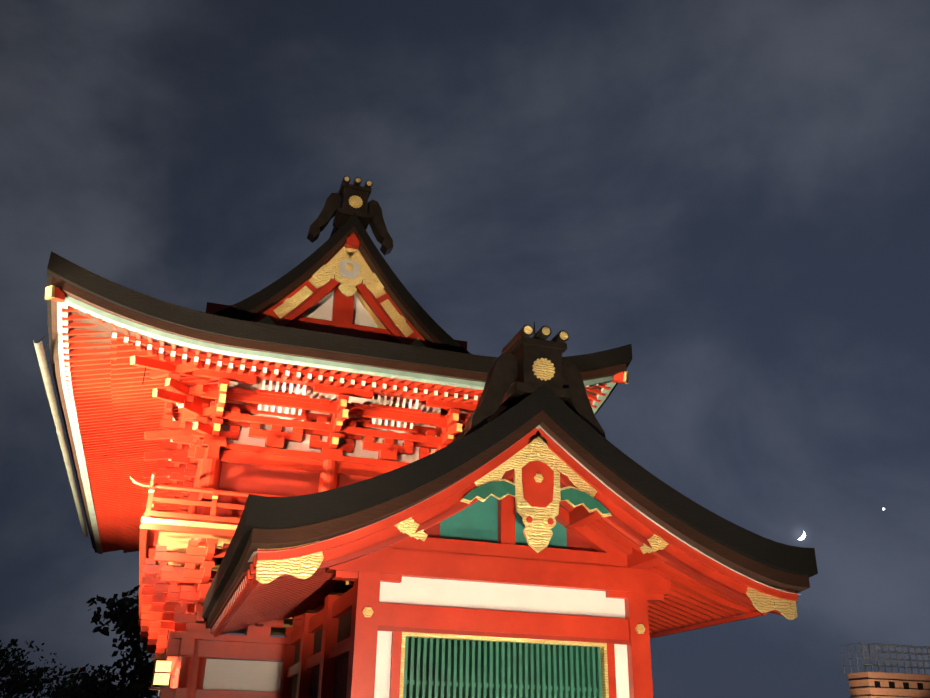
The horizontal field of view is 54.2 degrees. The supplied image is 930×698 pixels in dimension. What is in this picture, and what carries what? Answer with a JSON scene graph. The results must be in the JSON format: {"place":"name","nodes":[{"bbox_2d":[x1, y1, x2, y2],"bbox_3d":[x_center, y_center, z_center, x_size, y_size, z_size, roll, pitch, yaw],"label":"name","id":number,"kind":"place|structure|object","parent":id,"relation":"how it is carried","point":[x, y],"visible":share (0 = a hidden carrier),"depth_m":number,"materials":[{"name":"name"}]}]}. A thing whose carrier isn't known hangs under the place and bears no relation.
{"place":"outdoors","nodes":[
{"label":"outdoors","id":0,"kind":"place"},
{"bbox_2d":[0,0,929,697],"label":"sky","id":1,"kind":"structure","parent":0,"point":[735,194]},
{"bbox_2d":[840,642,929,697],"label":"distant tower","id":2,"kind":"structure","parent":0,"point":[865,684],"depth_m":189.17,"materials":[{"name":"brick"}]},
{"label":"ground","id":3,"kind":"structure","parent":0,"visible":0},
{"bbox_2d":[0,638,61,697],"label":"tree","id":4,"kind":"object","parent":3,"relation":"on","point":[17,683],"visible":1,"depth_m":53.46,"materials":[{"name":"black plant"}]},
{"bbox_2d":[33,663,105,697],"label":"tree","id":5,"kind":"object","parent":3,"relation":"on","point":[57,682],"visible":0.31,"depth_m":55.76,"materials":[{"name":"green plant"}]},
{"bbox_2d":[56,664,115,697],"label":"tree","id":6,"kind":"object","parent":3,"relation":"on","point":[82,677],"visible":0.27,"depth_m":45.62,"materials":[{"name":"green plant"}]},
{"bbox_2d":[57,585,159,697],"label":"tree","id":7,"kind":"object","parent":3,"relation":"on","point":[139,676],"visible":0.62,"depth_m":39.02,"materials":[{"name":"black plant"}]},
{"bbox_2d":[33,176,631,697],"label":"temple gate","id":8,"kind":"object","parent":3,"relation":"on","point":[339,358],"visible":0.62,"depth_m":19.06,"materials":[{"name":"red wood"}]},
{"bbox_2d":[149,629,171,695],"bbox_3d":[-7.274,7.477,21.989,0.720,1.720,0.624,8,-25,-16],"label":"hanging lantern","id":9,"kind":"object","parent":8,"relation":"hanging from","point":[161,678],"visible":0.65,"depth_m":21.69,"materials":[{"name":"yellow paper"}]},
{"bbox_2d":[202,322,817,697],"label":"hall","id":10,"kind":"structure","parent":3,"relation":"on","point":[530,531],"depth_m":12.52,"materials":[{"name":"red wood"}]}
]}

